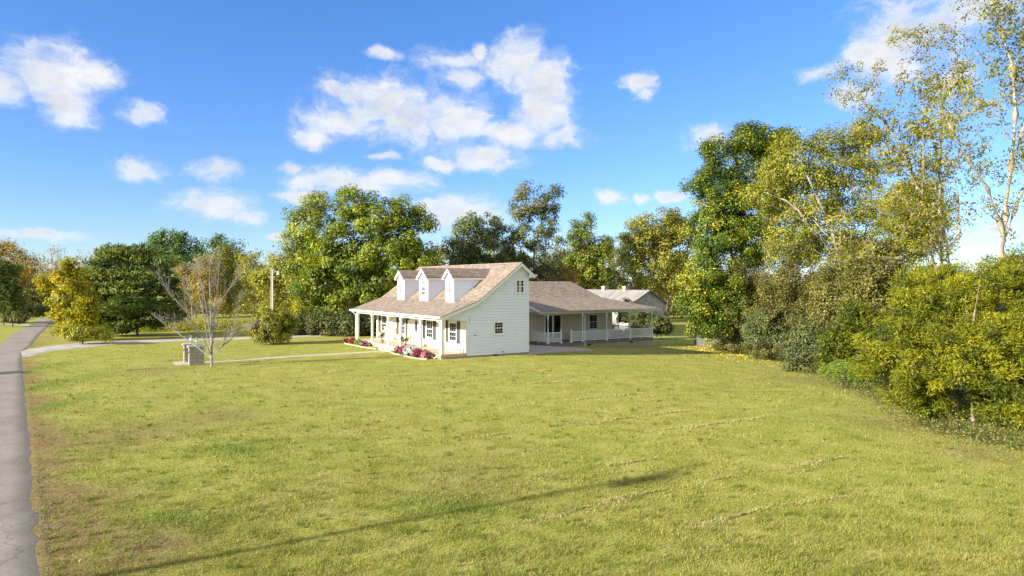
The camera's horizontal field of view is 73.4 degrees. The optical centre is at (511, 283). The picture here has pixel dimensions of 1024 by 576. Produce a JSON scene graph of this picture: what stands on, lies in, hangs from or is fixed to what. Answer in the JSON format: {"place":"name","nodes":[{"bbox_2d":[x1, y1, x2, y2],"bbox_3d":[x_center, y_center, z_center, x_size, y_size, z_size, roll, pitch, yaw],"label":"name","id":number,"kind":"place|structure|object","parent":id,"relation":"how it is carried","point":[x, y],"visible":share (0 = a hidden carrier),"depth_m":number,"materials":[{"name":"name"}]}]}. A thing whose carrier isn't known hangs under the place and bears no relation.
{"place":"outdoors","nodes":[
{"label":"outdoors","id":0,"kind":"place"},
{"bbox_2d":[0,323,30,325],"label":"side track","id":1,"kind":"structure","parent":0,"point":[16,324],"depth_m":84.61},
{"bbox_2d":[0,318,51,575],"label":"road","id":2,"kind":"structure","parent":0,"point":[19,520],"depth_m":18.98,"materials":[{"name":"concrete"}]},
{"bbox_2d":[172,361,187,364],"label":"paving","id":3,"kind":"structure","parent":0,"point":[180,363],"depth_m":43.08,"materials":[{"name":"concrete"}]},
{"bbox_2d":[21,335,349,356],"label":"driveway","id":4,"kind":"structure","parent":0,"point":[30,352],"depth_m":57.12,"materials":[{"name":"beige concrete"}]},
{"bbox_2d":[0,287,1023,575],"bbox_3d":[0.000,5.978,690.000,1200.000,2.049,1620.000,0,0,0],"label":"lawn","id":5,"kind":"structure","parent":0,"point":[230,411],"depth_m":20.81,"materials":[{"name":"green plant"}]},
{"bbox_2d":[0,311,27,326],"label":"shrub","id":6,"kind":"object","parent":5,"relation":"on","point":[15,318],"visible":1,"depth_m":79.87,"materials":[{"name":"green plant"}]},
{"bbox_2d":[0,256,30,324],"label":"cedar tree","id":7,"kind":"object","parent":5,"relation":"on","point":[12,296],"visible":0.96,"depth_m":83.61,"materials":[{"name":"green plant"}]},
{"bbox_2d":[0,236,41,290],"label":"oak tree","id":8,"kind":"object","parent":5,"relation":"on","point":[9,247],"visible":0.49,"depth_m":105.00,"materials":[{"name":"green plant"}]},
{"bbox_2d":[0,301,50,322],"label":"shrub","id":9,"kind":"object","parent":5,"relation":"on","point":[35,311],"visible":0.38,"depth_m":87.71,"materials":[{"name":"green plant"}]},
{"bbox_2d":[20,253,53,285],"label":"bare woodland tree","id":10,"kind":"object","parent":5,"relation":"on","point":[41,269],"visible":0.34,"depth_m":118.17,"materials":[{"name":"brown plant"}]},
{"bbox_2d":[21,268,56,312],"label":"oak tree","id":11,"kind":"object","parent":5,"relation":"on","point":[35,297],"visible":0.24,"depth_m":111.10,"materials":[{"name":"green plant"}]},
{"bbox_2d":[31,475,53,573],"bbox_3d":[-10.276,5.045,15.063,0.446,0.041,7.941,0,0,-36],"label":"gravel edge","id":12,"kind":"object","parent":5,"relation":"on","point":[42,520],"visible":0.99,"depth_m":14.87,"materials":[{"name":"gravel"}]},
{"bbox_2d":[35,245,68,277],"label":"bare woodland tree","id":13,"kind":"object","parent":5,"relation":"on","point":[54,262],"visible":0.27,"depth_m":121.56,"materials":[{"name":"brown plant"}]},
{"bbox_2d":[31,256,103,335],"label":"maple tree","id":14,"kind":"object","parent":5,"relation":"on","point":[79,308],"visible":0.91,"depth_m":59.53,"materials":[{"name":"yellow plant"}]},
{"bbox_2d":[70,250,88,275],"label":"bare woodland tree","id":15,"kind":"object","parent":5,"relation":"on","point":[78,257],"visible":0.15,"depth_m":119.41,"materials":[{"name":"brown plant"}]},
{"bbox_2d":[58,320,114,343],"bbox_3d":[-34.898,4.071,56.541,4.646,2.215,2.339,0,0,0],"label":"shrub","id":16,"kind":"object","parent":5,"relation":"on","point":[74,332],"visible":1,"depth_m":56.15,"materials":[{"name":"green plant"}]},
{"bbox_2d":[76,250,105,269],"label":"bare woodland tree","id":17,"kind":"object","parent":5,"relation":"on","point":[86,258],"visible":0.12,"depth_m":115.39,"materials":[{"name":"brown plant"}]},
{"bbox_2d":[80,242,193,335],"bbox_3d":[-36.376,0.518,65.874,11.145,9.394,6.896,0,0,0],"label":"cedar tree","id":18,"kind":"object","parent":5,"relation":"on","point":[120,310],"visible":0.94,"depth_m":64.97,"materials":[{"name":"green plant"}]},
{"bbox_2d":[33,318,252,333],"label":"roadside weeds","id":19,"kind":"object","parent":5,"relation":"on","point":[201,326],"visible":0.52,"depth_m":74.69,"materials":[{"name":"green plant"}]},
{"bbox_2d":[141,227,205,292],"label":"oak tree","id":20,"kind":"object","parent":5,"relation":"on","point":[165,244],"visible":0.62,"depth_m":123.87,"materials":[{"name":"green plant"}]},
{"bbox_2d":[182,336,200,361],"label":"stone pillar","id":21,"kind":"structure","parent":5,"relation":"on","point":[185,345],"depth_m":43.97,"materials":[{"name":"stone"}]},
{"bbox_2d":[187,337,205,364],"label":"stone pillar","id":22,"kind":"structure","parent":5,"relation":"on","point":[195,356],"depth_m":42.49,"materials":[{"name":"stone"}]},
{"bbox_2d":[171,254,226,317],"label":"ash tree","id":23,"kind":"object","parent":5,"relation":"on","point":[186,273],"visible":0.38,"depth_m":99.58,"materials":[{"name":"green plant"}]},
{"bbox_2d":[151,251,261,366],"bbox_3d":[-18.686,1.540,41.661,7.406,7.175,3.761,0,0,0],"label":"bare tree","id":24,"kind":"object","parent":5,"relation":"on","point":[211,326],"visible":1,"depth_m":41.62,"materials":[{"name":"silver plant"}]},
{"bbox_2d":[188,267,226,318],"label":"maple tree","id":25,"kind":"object","parent":5,"relation":"on","point":[195,293],"visible":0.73,"depth_m":91.83,"materials":[{"name":"yellow plant"}]},
{"bbox_2d":[191,232,248,288],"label":"oak tree","id":26,"kind":"object","parent":5,"relation":"on","point":[217,241],"visible":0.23,"depth_m":139.00,"materials":[{"name":"green plant"}]},
{"bbox_2d":[201,241,255,316],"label":"elm tree","id":27,"kind":"object","parent":5,"relation":"on","point":[230,265],"visible":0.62,"depth_m":103.44,"materials":[{"name":"green plant"}]},
{"bbox_2d":[231,249,270,317],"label":"sycamore tree","id":28,"kind":"object","parent":5,"relation":"on","point":[251,263],"visible":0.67,"depth_m":95.58,"materials":[{"name":"green plant"}]},
{"bbox_2d":[241,307,301,344],"bbox_3d":[-19.984,3.571,57.043,4.984,3.352,3.160,0,0,0],"label":"round bush","id":29,"kind":"object","parent":5,"relation":"on","point":[275,323],"visible":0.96,"depth_m":56.40,"materials":[{"name":"green plant"}]},
{"bbox_2d":[246,247,303,316],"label":"hackberry tree","id":30,"kind":"object","parent":5,"relation":"on","point":[262,279],"visible":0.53,"depth_m":84.91,"materials":[{"name":"green plant"}]},
{"bbox_2d":[271,268,279,309],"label":"lamp post","id":31,"kind":"object","parent":5,"relation":"on","point":[278,272],"visible":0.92,"depth_m":65.83,"materials":[{"name":"white metal"}]},
{"bbox_2d":[204,351,384,362],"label":"footpath","id":32,"kind":"structure","parent":5,"relation":"on","point":[294,356],"depth_m":47.45,"materials":[{"name":"concrete"}]},
{"bbox_2d":[290,307,318,334],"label":"hedge shrub","id":33,"kind":"object","parent":5,"relation":"on","point":[302,317],"visible":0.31,"depth_m":67.35,"materials":[{"name":"green plant"}]},
{"bbox_2d":[271,190,340,306],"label":"maple tree","id":34,"kind":"object","parent":5,"relation":"on","point":[291,265],"visible":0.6,"depth_m":77.03,"materials":[{"name":"green plant"}]},
{"bbox_2d":[287,273,339,315],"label":"hackberry tree","id":35,"kind":"object","parent":5,"relation":"on","point":[305,303],"visible":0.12,"depth_m":79.19,"materials":[{"name":"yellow plant"}]},
{"bbox_2d":[306,303,330,312],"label":"hedge shrub","id":36,"kind":"object","parent":5,"relation":"on","point":[319,306],"visible":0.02,"depth_m":71.55,"materials":[{"name":"green plant"}]},
{"bbox_2d":[302,307,347,336],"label":"hedge shrub","id":37,"kind":"object","parent":5,"relation":"on","point":[315,319],"visible":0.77,"depth_m":66.27,"materials":[{"name":"green plant"}]},
{"bbox_2d":[325,307,370,336],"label":"hedge shrub","id":38,"kind":"object","parent":5,"relation":"on","point":[346,327],"visible":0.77,"depth_m":65.82,"materials":[{"name":"green plant"}]},
{"bbox_2d":[348,337,354,343],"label":"flower bush","id":39,"kind":"object","parent":5,"relation":"on","point":[351,341],"visible":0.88,"depth_m":57.77,"materials":[{"name":"plant"}]},
{"bbox_2d":[354,338,362,344],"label":"flower bush","id":40,"kind":"object","parent":5,"relation":"on","point":[358,342],"visible":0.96,"depth_m":56.66,"materials":[{"name":"green plant"}]},
{"bbox_2d":[344,342,376,349],"bbox_3d":[-12.466,5.035,55.641,0.388,0.164,7.246,0,0,-34],"label":"flower bed edging","id":41,"kind":"object","parent":5,"relation":"on","point":[360,346],"visible":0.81,"depth_m":54.77,"materials":[{"name":"stone"}]},
{"bbox_2d":[360,340,368,345],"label":"flower bush","id":42,"kind":"object","parent":5,"relation":"on","point":[364,343],"visible":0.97,"depth_m":55.41,"materials":[{"name":"pink plant"}]},
{"bbox_2d":[354,313,376,335],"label":"hedge shrub","id":43,"kind":"object","parent":5,"relation":"on","point":[368,320],"visible":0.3,"depth_m":66.20,"materials":[{"name":"green plant"}]},
{"bbox_2d":[285,183,447,315],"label":"maple tree","id":44,"kind":"object","parent":5,"relation":"on","point":[366,260],"visible":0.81,"depth_m":70.92,"materials":[{"name":"green plant"}]},
{"bbox_2d":[398,345,405,353],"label":"flower bush","id":45,"kind":"object","parent":5,"relation":"on","point":[400,350],"visible":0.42,"depth_m":49.29,"materials":[{"name":"pink plant"}]},
{"bbox_2d":[390,351,426,359],"bbox_3d":[-7.415,5.039,47.965,0.488,0.155,5.814,0,0,-34],"label":"flower bed edging","id":46,"kind":"object","parent":5,"relation":"on","point":[408,356],"visible":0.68,"depth_m":47.05,"materials":[{"name":"concrete"}]},
{"bbox_2d":[402,344,416,355],"bbox_3d":[-7.181,4.711,48.316,1.105,0.860,1.099,0,0,0],"label":"flower bush","id":47,"kind":"object","parent":5,"relation":"on","point":[407,351],"visible":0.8,"depth_m":48.12,"materials":[{"name":"white plant"}]},
{"bbox_2d":[411,348,422,356],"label":"flower bush","id":48,"kind":"object","parent":5,"relation":"on","point":[416,352],"visible":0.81,"depth_m":47.07,"materials":[{"name":"pink plant"}]},
{"bbox_2d":[420,350,432,358],"bbox_3d":[-5.747,4.802,46.274,0.875,0.661,0.954,0,0,0],"label":"flower bush","id":49,"kind":"object","parent":5,"relation":"on","point":[427,354],"visible":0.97,"depth_m":46.06,"materials":[{"name":"pink plant"}]},
{"bbox_2d":[425,243,451,265],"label":"ash tree","id":50,"kind":"object","parent":5,"relation":"on","point":[440,254],"visible":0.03,"depth_m":109.91,"materials":[{"name":"green plant"}]},
{"bbox_2d":[438,210,520,264],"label":"oak tree","id":51,"kind":"object","parent":5,"relation":"on","point":[471,250],"visible":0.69,"depth_m":78.78,"materials":[{"name":"green plant"}]},
{"bbox_2d":[124,367,875,564],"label":"mower clippings","id":52,"kind":"object","parent":5,"relation":"on","point":[712,479],"visible":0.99,"depth_m":19.37,"materials":[{"name":"plant"}]},
{"bbox_2d":[2,263,1006,323],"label":"distant wood","id":53,"kind":"object","parent":5,"relation":"on","point":[662,297],"visible":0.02,"depth_m":131.21,"materials":[{"name":"green plant"}]},
{"bbox_2d":[349,262,661,358],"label":"house","id":54,"kind":"structure","parent":5,"relation":"on","point":[477,310],"depth_m":52.51,"materials":[{"name":"beige"}]},
{"bbox_2d":[375,326,386,339],"bbox_3d":[-10.984,4.160,57.665,1.014,1.171,0.670,0,0,-25],"label":"rocking chair","id":55,"kind":"object","parent":54,"relation":"on","point":[379,335],"visible":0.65,"depth_m":57.77,"materials":[{"name":"white wood"}]},
{"bbox_2d":[377,330,385,342],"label":"potted plant","id":56,"kind":"object","parent":54,"relation":"on","point":[382,335],"visible":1,"depth_m":54.64,"materials":[{"name":"green plant"}]},
{"bbox_2d":[381,315,386,331],"bbox_3d":[-10.884,3.409,58.523,0.085,1.425,1.180,0,0,-34],"label":"window","id":57,"kind":"structure","parent":54,"relation":"in","point":[383,318],"depth_m":58.66,"materials":[{"name":"white glass"}]},
{"bbox_2d":[385,327,393,341],"bbox_3d":[-10.149,4.160,56.320,0.670,1.171,1.014,0,0,45],"label":"rocking chair","id":58,"kind":"object","parent":54,"relation":"on","point":[391,331],"visible":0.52,"depth_m":56.43,"materials":[{"name":"white wood"}]},
{"bbox_2d":[403,317,405,334],"bbox_3d":[-8.803,3.409,55.390,0.085,1.425,1.020,0,0,-34],"label":"window","id":59,"kind":"structure","parent":54,"relation":"in","point":[404,319],"depth_m":55.16,"materials":[{"name":"white glass"}]},
{"bbox_2d":[398,335,411,346],"bbox_3d":[-7.949,4.298,51.108,1.050,0.914,0.723,0,0,-39],"label":"potted plant","id":60,"kind":"object","parent":54,"relation":"on","point":[406,340],"visible":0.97,"depth_m":51.02,"materials":[{"name":"green plant"}]},
{"bbox_2d":[413,318,418,344],"bbox_3d":[-7.448,3.647,53.374,0.130,2.219,1.180,0,0,-34],"label":"door","id":61,"kind":"structure","parent":54,"relation":"in","point":[415,321],"depth_m":53.42,"materials":[{"name":"white wood"}]},
{"bbox_2d":[426,320,432,338],"bbox_3d":[-6.169,3.409,51.438,0.085,1.425,1.160,0,0,-34],"label":"window","id":62,"kind":"structure","parent":54,"relation":"in","point":[429,323],"depth_m":51.49,"materials":[{"name":"white glass"}]},
{"bbox_2d":[448,322,456,342],"bbox_3d":[-4.176,3.409,48.439,0.085,1.425,1.160,0,0,-34],"label":"window","id":63,"kind":"structure","parent":54,"relation":"in","point":[452,325],"depth_m":48.39,"materials":[{"name":"white glass"}]},
{"bbox_2d":[493,321,504,334],"bbox_3d":[-0.919,3.124,48.248,0.890,0.965,0.085,0,0,-34],"label":"window","id":64,"kind":"structure","parent":54,"relation":"in","point":[498,326],"depth_m":48.25,"materials":[{"name":"white glass"}]},
{"bbox_2d":[515,279,524,293],"bbox_3d":[0.595,0.210,49.253,0.790,1.035,0.085,0,0,-34],"label":"window","id":65,"kind":"structure","parent":54,"relation":"in","point":[520,283],"depth_m":49.28,"materials":[{"name":"clear glass"}]},
{"bbox_2d":[544,314,561,339],"bbox_3d":[3.863,4.127,64.668,2.080,2.400,0.090,0,0,-34],"label":"wing door","id":66,"kind":"structure","parent":54,"relation":"in","point":[554,324],"depth_m":64.66,"materials":[{"name":"black glass"}]},
{"bbox_2d":[588,314,597,329],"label":"window","id":67,"kind":"structure","parent":54,"relation":"in","point":[592,318],"depth_m":67.36,"materials":[{"name":"clear glass"}]},
{"bbox_2d":[1,374,1022,575],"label":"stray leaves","id":68,"kind":"object","parent":5,"relation":"on","point":[537,472],"visible":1,"depth_m":18.89,"materials":[{"name":"brown plant"}]},
{"bbox_2d":[478,249,545,278],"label":"ash tree","id":69,"kind":"object","parent":5,"relation":"on","point":[494,252],"visible":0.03,"depth_m":107.67,"materials":[{"name":"green plant"}]},
{"bbox_2d":[499,179,572,280],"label":"poplar tree","id":70,"kind":"object","parent":5,"relation":"on","point":[517,234],"visible":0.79,"depth_m":81.31,"materials":[{"name":"green plant"}]},
{"bbox_2d":[532,254,580,286],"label":"young tree","id":71,"kind":"object","parent":5,"relation":"on","point":[567,272],"visible":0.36,"depth_m":83.95,"materials":[{"name":"green plant"}]},
{"bbox_2d":[546,246,628,289],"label":"ash tree","id":72,"kind":"object","parent":5,"relation":"on","point":[609,264],"visible":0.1,"depth_m":123.92,"materials":[{"name":"green plant"}]},
{"bbox_2d":[560,211,618,289],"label":"poplar tree","id":73,"kind":"object","parent":5,"relation":"on","point":[589,267],"visible":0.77,"depth_m":112.65,"materials":[{"name":"green plant"}]},
{"bbox_2d":[614,297,631,323],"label":"garden shrub","id":74,"kind":"object","parent":5,"relation":"on","point":[623,316],"visible":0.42,"depth_m":85.46,"materials":[{"name":"green plant"}]},
{"bbox_2d":[586,286,669,328],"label":"cottage","id":75,"kind":"structure","parent":5,"relation":"on","point":[647,298],"depth_m":98.08,"materials":[{"name":"metal"}]},
{"bbox_2d":[627,311,657,327],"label":"garden shrub","id":76,"kind":"object","parent":5,"relation":"on","point":[640,319],"visible":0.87,"depth_m":83.45,"materials":[{"name":"green plant"}]},
{"bbox_2d":[605,226,681,296],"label":"maple tree","id":77,"kind":"object","parent":5,"relation":"on","point":[643,285],"visible":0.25,"depth_m":118.88,"materials":[{"name":"green plant"}]},
{"bbox_2d":[612,206,698,315],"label":"locust tree","id":78,"kind":"object","parent":5,"relation":"on","point":[673,235],"visible":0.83,"depth_m":88.87,"materials":[{"name":"green plant"}]},
{"bbox_2d":[648,315,675,336],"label":"garden shrub","id":79,"kind":"object","parent":5,"relation":"on","point":[663,324],"visible":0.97,"depth_m":79.45,"materials":[{"name":"green plant"}]},
{"bbox_2d":[694,333,719,345],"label":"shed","id":80,"kind":"structure","parent":5,"relation":"on","point":[697,342],"depth_m":69.94,"materials":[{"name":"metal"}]},
{"bbox_2d":[654,341,786,366],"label":"fallen leaves","id":81,"kind":"object","parent":5,"relation":"on","point":[720,351],"visible":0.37,"depth_m":60.39,"materials":[{"name":"plant"}]},
{"bbox_2d":[705,320,747,350],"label":"scrub tree","id":82,"kind":"object","parent":5,"relation":"on","point":[723,348],"visible":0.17,"depth_m":63.30,"materials":[{"name":"green plant"}]},
{"bbox_2d":[670,119,800,353],"bbox_3d":[19.400,-4.098,60.007,11.422,20.744,6.501,0,0,0],"label":"pear tree","id":83,"kind":"object","parent":5,"relation":"on","point":[729,227],"visible":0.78,"depth_m":59.09,"materials":[{"name":"green plant"}]},
{"bbox_2d":[707,249,781,354],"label":"scrub tree","id":84,"kind":"object","parent":5,"relation":"on","point":[749,277],"visible":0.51,"depth_m":59.25,"materials":[{"name":"green plant"}]},
{"bbox_2d":[738,302,793,360],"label":"scrub tree","id":85,"kind":"object","parent":5,"relation":"on","point":[758,328],"visible":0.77,"depth_m":54.27,"materials":[{"name":"green plant"}]},
{"bbox_2d":[750,244,829,360],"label":"scrub tree","id":86,"kind":"object","parent":5,"relation":"on","point":[783,294],"visible":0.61,"depth_m":53.46,"materials":[{"name":"green plant"}]},
{"bbox_2d":[648,349,943,418],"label":"leaf litter","id":87,"kind":"object","parent":5,"relation":"on","point":[767,378],"visible":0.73,"depth_m":42.56,"materials":[{"name":"plant"}]},
{"bbox_2d":[774,312,828,372],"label":"scrub tree","id":88,"kind":"object","parent":5,"relation":"on","point":[800,346],"visible":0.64,"depth_m":44.45,"materials":[{"name":"green plant"}]},
{"bbox_2d":[737,108,898,267],"bbox_3d":[21.865,-3.183,48.200,11.459,18.960,7.100,0,0,0],"label":"elm tree","id":89,"kind":"object","parent":5,"relation":"on","point":[826,178],"visible":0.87,"depth_m":48.45,"materials":[{"name":"green plant"}]},
{"bbox_2d":[795,240,885,373],"bbox_3d":[21.343,1.733,44.024,5.922,9.234,4.438,0,0,0],"label":"scrub tree","id":90,"kind":"object","parent":5,"relation":"on","point":[827,295],"visible":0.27,"depth_m":43.49,"materials":[{"name":"green plant"}]},
{"bbox_2d":[816,359,877,387],"bbox_3d":[17.340,4.633,35.355,3.198,1.640,2.659,0,0,-22],"label":"sumac","id":91,"kind":"object","parent":5,"relation":"on","point":[845,371],"visible":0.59,"depth_m":34.89,"materials":[{"name":"green plant"}]},
{"bbox_2d":[683,337,1023,452],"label":"undergrowth","id":92,"kind":"object","parent":5,"relation":"on","point":[859,387],"visible":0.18,"depth_m":25.26,"materials":[{"name":"green plant"}]},
{"bbox_2d":[813,298,898,380],"bbox_3d":[19.006,3.222,38.018,4.984,4.938,3.314,0,0,0],"label":"bush","id":93,"kind":"object","parent":5,"relation":"on","point":[836,344],"visible":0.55,"depth_m":37.53,"materials":[{"name":"green plant"}]},
{"bbox_2d":[831,231,919,377],"bbox_3d":[21.834,1.595,40.946,5.672,9.466,3.577,0,0,0],"label":"scrub tree","id":94,"kind":"object","parent":5,"relation":"on","point":[868,285],"visible":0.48,"depth_m":40.39,"materials":[{"name":"green plant"}]},
{"bbox_2d":[863,358,924,393],"bbox_3d":[19.292,4.543,33.971,4.029,2.115,2.883,0,0,0],"label":"scrub bush","id":95,"kind":"object","parent":5,"relation":"on","point":[869,383],"visible":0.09,"depth_m":33.65,"materials":[{"name":"green plant"}]},
{"bbox_2d":[801,22,1010,296],"bbox_3d":[19.171,-3.865,34.439,11.771,19.138,6.371,0,0,-24],"label":"tall tree","id":96,"kind":"object","parent":5,"relation":"on","point":[936,166],"visible":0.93,"depth_m":34.72,"materials":[{"name":"green plant"}]},
{"bbox_2d":[874,173,970,371],"bbox_3d":[25.850,-0.466,43.937,5.207,13.466,4.182,0,0,0],"label":"scrub tree","id":97,"kind":"object","parent":5,"relation":"on","point":[896,230],"visible":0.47,"depth_m":43.35,"materials":[{"name":"green plant"}]},
{"bbox_2d":[846,241,1023,430],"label":"tree","id":98,"kind":"object","parent":5,"relation":"on","point":[957,324],"visible":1,"depth_m":24.55,"materials":[{"name":"green plant"}]},
{"bbox_2d":[907,374,975,408],"bbox_3d":[19.166,4.528,30.019,4.042,2.100,3.184,0,0,0],"label":"scrub bush","id":99,"kind":"object","parent":5,"relation":"on","point":[962,398],"visible":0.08,"depth_m":29.27,"materials":[{"name":"green plant"}]},
{"bbox_2d":[876,411,1023,453],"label":"dry grass","id":100,"kind":"structure","parent":5,"relation":"on","point":[1009,442],"depth_m":22.41,"materials":[{"name":"green plant"}]},
{"bbox_2d":[900,0,1023,329],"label":"tall tree","id":101,"kind":"object","parent":5,"relation":"on","point":[1011,164],"visible":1,"depth_m":29.94,"materials":[{"name":"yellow plant"}]},
{"bbox_2d":[973,373,1023,406],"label":"scrub bush","id":102,"kind":"object","parent":5,"relation":"on","point":[1022,384],"visible":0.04,"depth_m":28.95,"materials":[{"name":"green plant"}]},
{"bbox_2d":[0,0,1023,285],"label":"sky","id":103,"kind":"structure","parent":0,"point":[124,121],"materials":[{"name":"blue"}]},
{"bbox_2d":[526,345,593,354],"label":"patio","id":104,"kind":"structure","parent":0,"point":[536,349],"depth_m":56.21,"materials":[{"name":"grey concrete"}]}
]}

